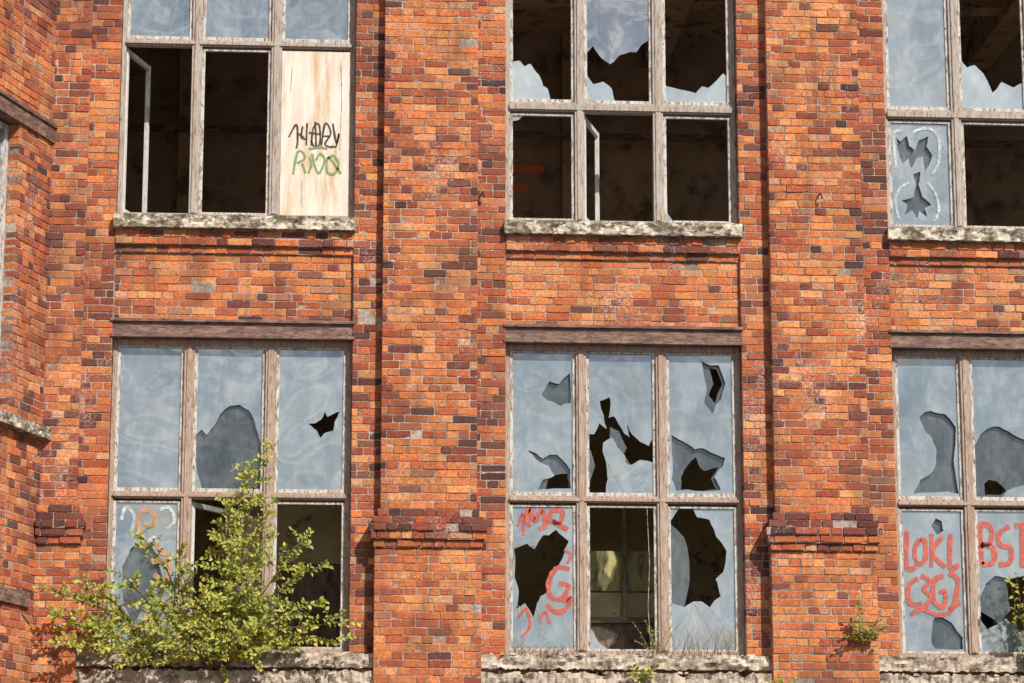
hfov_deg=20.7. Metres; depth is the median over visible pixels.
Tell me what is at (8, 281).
brick wall
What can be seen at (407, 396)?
pilaster brickwork
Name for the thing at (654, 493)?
sashes
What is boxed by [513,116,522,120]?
glass pane
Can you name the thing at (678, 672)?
sill rubble
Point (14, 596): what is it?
window lintel
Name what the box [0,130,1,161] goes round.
wing window glass
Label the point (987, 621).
back room doorway
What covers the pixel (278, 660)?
window sill
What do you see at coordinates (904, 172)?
glass pane
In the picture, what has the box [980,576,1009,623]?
glass pane
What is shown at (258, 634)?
bush
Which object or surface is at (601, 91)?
glass pane
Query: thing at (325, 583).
partition wainscot
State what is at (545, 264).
facade brickwork
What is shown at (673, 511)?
glass pane
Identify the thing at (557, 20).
roof slab
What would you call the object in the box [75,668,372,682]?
string course
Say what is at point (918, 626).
glass pane
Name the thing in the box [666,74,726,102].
glass pane
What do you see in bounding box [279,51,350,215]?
plywood board
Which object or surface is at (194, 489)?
sashes
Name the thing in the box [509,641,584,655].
dry grass tuft
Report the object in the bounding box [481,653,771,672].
window sill
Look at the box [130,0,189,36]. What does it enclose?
glass pane
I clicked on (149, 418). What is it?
glass pane
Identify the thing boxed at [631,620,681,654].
weed plant
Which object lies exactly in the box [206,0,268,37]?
glass pane
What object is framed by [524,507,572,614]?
graffiti
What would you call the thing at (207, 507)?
open casement
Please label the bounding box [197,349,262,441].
glass pane
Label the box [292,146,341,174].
board graffiti
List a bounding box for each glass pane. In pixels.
[112,503,177,645]
[117,347,181,487]
[122,544,162,620]
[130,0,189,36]
[195,468,201,487]
[196,405,260,488]
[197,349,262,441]
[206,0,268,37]
[278,350,343,489]
[285,0,347,39]
[513,61,549,98]
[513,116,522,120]
[513,353,572,491]
[513,507,573,648]
[528,373,570,488]
[587,0,647,63]
[587,76,614,100]
[589,354,652,445]
[589,450,594,485]
[590,630,606,648]
[603,437,652,492]
[610,427,626,453]
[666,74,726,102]
[669,355,732,493]
[671,361,724,490]
[671,509,677,519]
[671,525,689,606]
[672,509,735,649]
[887,0,946,106]
[890,123,950,224]
[896,136,931,216]
[897,358,959,496]
[902,511,964,651]
[914,411,958,493]
[931,519,962,649]
[961,61,1022,108]
[972,359,1023,443]
[975,426,1023,496]
[977,512,1023,596]
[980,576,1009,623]
[981,618,1023,651]
[1003,486,1023,496]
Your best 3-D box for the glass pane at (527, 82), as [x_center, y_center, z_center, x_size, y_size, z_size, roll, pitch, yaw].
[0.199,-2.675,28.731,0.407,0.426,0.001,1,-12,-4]
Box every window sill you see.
[76,651,372,668]
[113,213,355,231]
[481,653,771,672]
[504,220,742,238]
[879,656,1023,673]
[887,226,1023,242]
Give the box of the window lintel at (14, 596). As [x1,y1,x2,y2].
[0,585,29,607]
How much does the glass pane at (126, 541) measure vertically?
1.433 m
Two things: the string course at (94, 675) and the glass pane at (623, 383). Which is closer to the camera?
the string course at (94, 675)
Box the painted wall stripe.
[513,164,543,190]
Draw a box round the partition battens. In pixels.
[571,504,674,622]
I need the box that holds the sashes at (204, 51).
[127,0,350,214]
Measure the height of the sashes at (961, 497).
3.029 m
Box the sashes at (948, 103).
[884,0,1023,227]
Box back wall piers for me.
[176,29,973,225]
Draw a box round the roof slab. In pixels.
[513,5,1019,43]
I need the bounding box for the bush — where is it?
[32,438,362,682]
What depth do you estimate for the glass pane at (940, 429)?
28.26 m
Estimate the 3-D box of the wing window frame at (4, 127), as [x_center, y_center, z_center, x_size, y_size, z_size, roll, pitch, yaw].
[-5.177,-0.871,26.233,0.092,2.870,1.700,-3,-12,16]
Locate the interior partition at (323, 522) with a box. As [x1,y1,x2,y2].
[236,501,685,616]
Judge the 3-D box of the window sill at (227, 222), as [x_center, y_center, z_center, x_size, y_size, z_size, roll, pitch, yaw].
[-2.775,-1.179,28.073,2.410,0.147,0.239,1,-12,-4]
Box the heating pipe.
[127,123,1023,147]
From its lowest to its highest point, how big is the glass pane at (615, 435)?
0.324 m
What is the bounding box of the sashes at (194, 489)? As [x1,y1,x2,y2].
[109,345,346,648]
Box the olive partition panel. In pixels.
[590,551,653,591]
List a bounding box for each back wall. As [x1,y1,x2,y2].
[114,393,1023,645]
[125,33,1023,226]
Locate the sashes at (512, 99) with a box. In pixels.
[510,0,731,222]
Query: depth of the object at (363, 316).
28.02 m
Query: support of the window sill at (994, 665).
on the string course at (887, 678)
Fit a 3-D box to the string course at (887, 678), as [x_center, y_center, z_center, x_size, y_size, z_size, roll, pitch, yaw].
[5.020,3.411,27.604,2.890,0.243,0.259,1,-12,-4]
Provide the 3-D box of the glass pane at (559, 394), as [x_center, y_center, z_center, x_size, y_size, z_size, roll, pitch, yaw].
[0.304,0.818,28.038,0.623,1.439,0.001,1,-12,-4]
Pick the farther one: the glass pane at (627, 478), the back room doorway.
the back room doorway
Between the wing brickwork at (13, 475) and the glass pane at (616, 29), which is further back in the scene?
the glass pane at (616, 29)
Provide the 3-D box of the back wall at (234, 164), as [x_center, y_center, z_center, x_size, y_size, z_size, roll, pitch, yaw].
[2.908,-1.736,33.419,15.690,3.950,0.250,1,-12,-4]
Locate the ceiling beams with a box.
[311,0,1019,427]
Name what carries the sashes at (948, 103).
attached to the window at (955, 115)
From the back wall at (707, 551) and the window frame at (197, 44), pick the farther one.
the back wall at (707, 551)
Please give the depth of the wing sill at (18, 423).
26.82 m
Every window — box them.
[105,339,351,653]
[117,0,355,217]
[505,344,744,656]
[506,0,736,223]
[881,0,1023,229]
[892,350,1023,658]
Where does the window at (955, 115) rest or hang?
on the window sill at (948, 234)
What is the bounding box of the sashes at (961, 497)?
[894,356,1023,653]
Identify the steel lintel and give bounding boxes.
[110,318,354,342]
[503,323,743,347]
[889,329,1023,351]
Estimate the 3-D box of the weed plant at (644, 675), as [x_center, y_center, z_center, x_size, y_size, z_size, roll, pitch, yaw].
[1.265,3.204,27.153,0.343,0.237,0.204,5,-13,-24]
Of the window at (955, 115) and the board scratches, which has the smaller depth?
the board scratches
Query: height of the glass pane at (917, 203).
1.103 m
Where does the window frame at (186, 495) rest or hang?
in the window at (186, 495)
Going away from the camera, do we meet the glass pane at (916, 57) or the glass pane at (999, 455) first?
the glass pane at (999, 455)
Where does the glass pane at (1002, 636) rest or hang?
attached to the sashes at (961, 497)
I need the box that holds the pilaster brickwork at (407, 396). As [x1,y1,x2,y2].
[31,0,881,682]
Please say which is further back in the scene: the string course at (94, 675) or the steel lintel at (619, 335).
the steel lintel at (619, 335)
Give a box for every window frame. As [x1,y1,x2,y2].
[0,121,8,343]
[105,339,351,653]
[117,0,355,217]
[505,344,744,656]
[506,0,736,223]
[881,0,1023,229]
[892,350,1023,658]
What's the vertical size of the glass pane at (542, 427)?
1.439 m
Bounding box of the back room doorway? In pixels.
[981,612,992,628]
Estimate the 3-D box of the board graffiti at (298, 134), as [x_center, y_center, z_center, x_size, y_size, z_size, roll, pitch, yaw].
[-2.010,-2.093,28.414,0.527,0.291,0.003,1,-12,-4]
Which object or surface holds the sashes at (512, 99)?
attached to the window at (657, 110)
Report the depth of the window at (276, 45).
28.46 m
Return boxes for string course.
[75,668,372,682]
[481,671,773,682]
[880,673,1023,682]
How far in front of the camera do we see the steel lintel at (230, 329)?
27.83 m
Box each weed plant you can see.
[627,659,658,682]
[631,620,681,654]
[764,674,799,682]
[840,595,885,642]
[1005,570,1023,658]
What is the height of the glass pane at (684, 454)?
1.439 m
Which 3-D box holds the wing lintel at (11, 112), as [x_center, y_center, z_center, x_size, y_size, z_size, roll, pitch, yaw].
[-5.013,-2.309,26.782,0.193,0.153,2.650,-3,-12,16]
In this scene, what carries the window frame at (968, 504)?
in the window at (968, 504)
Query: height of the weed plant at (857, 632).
0.457 m
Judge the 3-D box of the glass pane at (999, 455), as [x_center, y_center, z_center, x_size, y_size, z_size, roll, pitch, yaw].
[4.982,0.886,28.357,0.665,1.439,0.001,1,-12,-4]
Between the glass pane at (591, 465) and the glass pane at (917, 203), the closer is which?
the glass pane at (591, 465)
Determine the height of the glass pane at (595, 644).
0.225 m
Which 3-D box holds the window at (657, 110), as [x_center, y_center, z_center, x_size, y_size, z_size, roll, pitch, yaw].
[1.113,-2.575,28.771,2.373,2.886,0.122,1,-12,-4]
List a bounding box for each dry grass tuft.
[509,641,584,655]
[656,625,746,655]
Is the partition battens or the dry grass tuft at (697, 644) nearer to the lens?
the dry grass tuft at (697, 644)
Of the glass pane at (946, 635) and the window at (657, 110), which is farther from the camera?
the window at (657, 110)
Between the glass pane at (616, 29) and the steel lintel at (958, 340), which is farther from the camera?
the glass pane at (616, 29)
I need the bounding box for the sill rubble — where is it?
[87,650,1022,676]
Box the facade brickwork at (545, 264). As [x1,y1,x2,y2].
[77,0,1023,677]
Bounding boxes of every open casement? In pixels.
[122,48,150,212]
[189,502,230,647]
[584,116,599,220]
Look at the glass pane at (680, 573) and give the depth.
27.83 m
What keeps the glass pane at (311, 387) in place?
attached to the sashes at (194, 489)
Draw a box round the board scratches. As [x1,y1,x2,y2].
[291,62,341,206]
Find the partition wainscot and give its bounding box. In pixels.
[235,564,654,657]
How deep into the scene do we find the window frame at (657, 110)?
28.69 m
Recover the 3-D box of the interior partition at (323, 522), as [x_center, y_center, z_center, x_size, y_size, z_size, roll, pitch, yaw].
[-0.515,2.860,29.069,4.707,2.650,0.124,2,-12,-7]
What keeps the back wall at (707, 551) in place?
on the lower floor slab
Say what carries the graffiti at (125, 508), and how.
attached to the sashes at (194, 489)
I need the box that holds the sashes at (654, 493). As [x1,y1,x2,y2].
[510,351,738,651]
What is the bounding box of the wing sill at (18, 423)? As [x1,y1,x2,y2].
[0,408,51,440]
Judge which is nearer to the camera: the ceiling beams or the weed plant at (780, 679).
the weed plant at (780, 679)
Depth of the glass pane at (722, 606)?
27.72 m
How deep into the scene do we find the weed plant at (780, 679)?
27.18 m
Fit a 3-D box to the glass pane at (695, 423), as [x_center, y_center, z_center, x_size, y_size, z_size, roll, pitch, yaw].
[1.895,0.833,28.105,0.659,1.439,0.004,1,-12,-4]
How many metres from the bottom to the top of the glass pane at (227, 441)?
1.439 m
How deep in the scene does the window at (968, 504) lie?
28.09 m
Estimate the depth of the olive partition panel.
29.37 m
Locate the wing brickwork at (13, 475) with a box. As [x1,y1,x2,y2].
[0,0,56,682]
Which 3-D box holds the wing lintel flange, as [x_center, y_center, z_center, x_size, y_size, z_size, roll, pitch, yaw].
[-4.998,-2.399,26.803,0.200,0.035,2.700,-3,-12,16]
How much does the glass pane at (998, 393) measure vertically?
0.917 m
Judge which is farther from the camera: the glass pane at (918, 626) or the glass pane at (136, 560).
the glass pane at (918, 626)
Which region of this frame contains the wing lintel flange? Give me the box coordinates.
[0,89,58,128]
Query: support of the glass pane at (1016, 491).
attached to the sashes at (961, 497)
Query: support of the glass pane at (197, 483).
attached to the sashes at (194, 489)
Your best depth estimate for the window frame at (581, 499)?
27.86 m
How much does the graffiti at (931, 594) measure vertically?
0.868 m
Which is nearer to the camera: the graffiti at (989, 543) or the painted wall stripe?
the graffiti at (989, 543)
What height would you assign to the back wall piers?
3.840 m
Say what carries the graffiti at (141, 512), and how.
attached to the sashes at (194, 489)
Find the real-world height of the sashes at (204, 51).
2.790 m
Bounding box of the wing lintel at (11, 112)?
[0,94,55,142]
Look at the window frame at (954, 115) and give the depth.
28.92 m
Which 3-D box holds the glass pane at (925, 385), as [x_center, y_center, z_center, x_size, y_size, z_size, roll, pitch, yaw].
[4.202,0.866,28.263,0.623,1.439,0.003,1,-12,-4]
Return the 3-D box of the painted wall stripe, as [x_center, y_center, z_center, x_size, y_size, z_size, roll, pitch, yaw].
[0.029,-1.802,33.086,0.700,0.600,0.018,1,-12,-4]
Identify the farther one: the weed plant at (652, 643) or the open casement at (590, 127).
the open casement at (590, 127)
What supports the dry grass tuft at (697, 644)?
on the window sill at (567, 662)
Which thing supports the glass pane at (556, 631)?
attached to the sashes at (654, 493)
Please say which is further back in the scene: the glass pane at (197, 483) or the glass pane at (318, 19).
the glass pane at (318, 19)
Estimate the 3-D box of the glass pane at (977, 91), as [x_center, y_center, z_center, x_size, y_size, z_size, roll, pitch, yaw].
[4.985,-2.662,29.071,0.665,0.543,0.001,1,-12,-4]
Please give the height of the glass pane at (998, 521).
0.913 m
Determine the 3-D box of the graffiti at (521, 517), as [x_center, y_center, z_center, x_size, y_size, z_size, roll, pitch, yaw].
[0.320,2.313,27.672,0.558,1.238,0.001,1,-12,-4]
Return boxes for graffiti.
[119,505,175,545]
[122,507,171,629]
[288,121,339,148]
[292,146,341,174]
[516,513,571,637]
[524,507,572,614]
[892,127,940,221]
[904,530,961,616]
[978,521,1023,567]
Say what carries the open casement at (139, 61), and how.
attached to the window at (276, 45)
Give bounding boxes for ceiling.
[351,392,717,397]
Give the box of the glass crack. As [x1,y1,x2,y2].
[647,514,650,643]

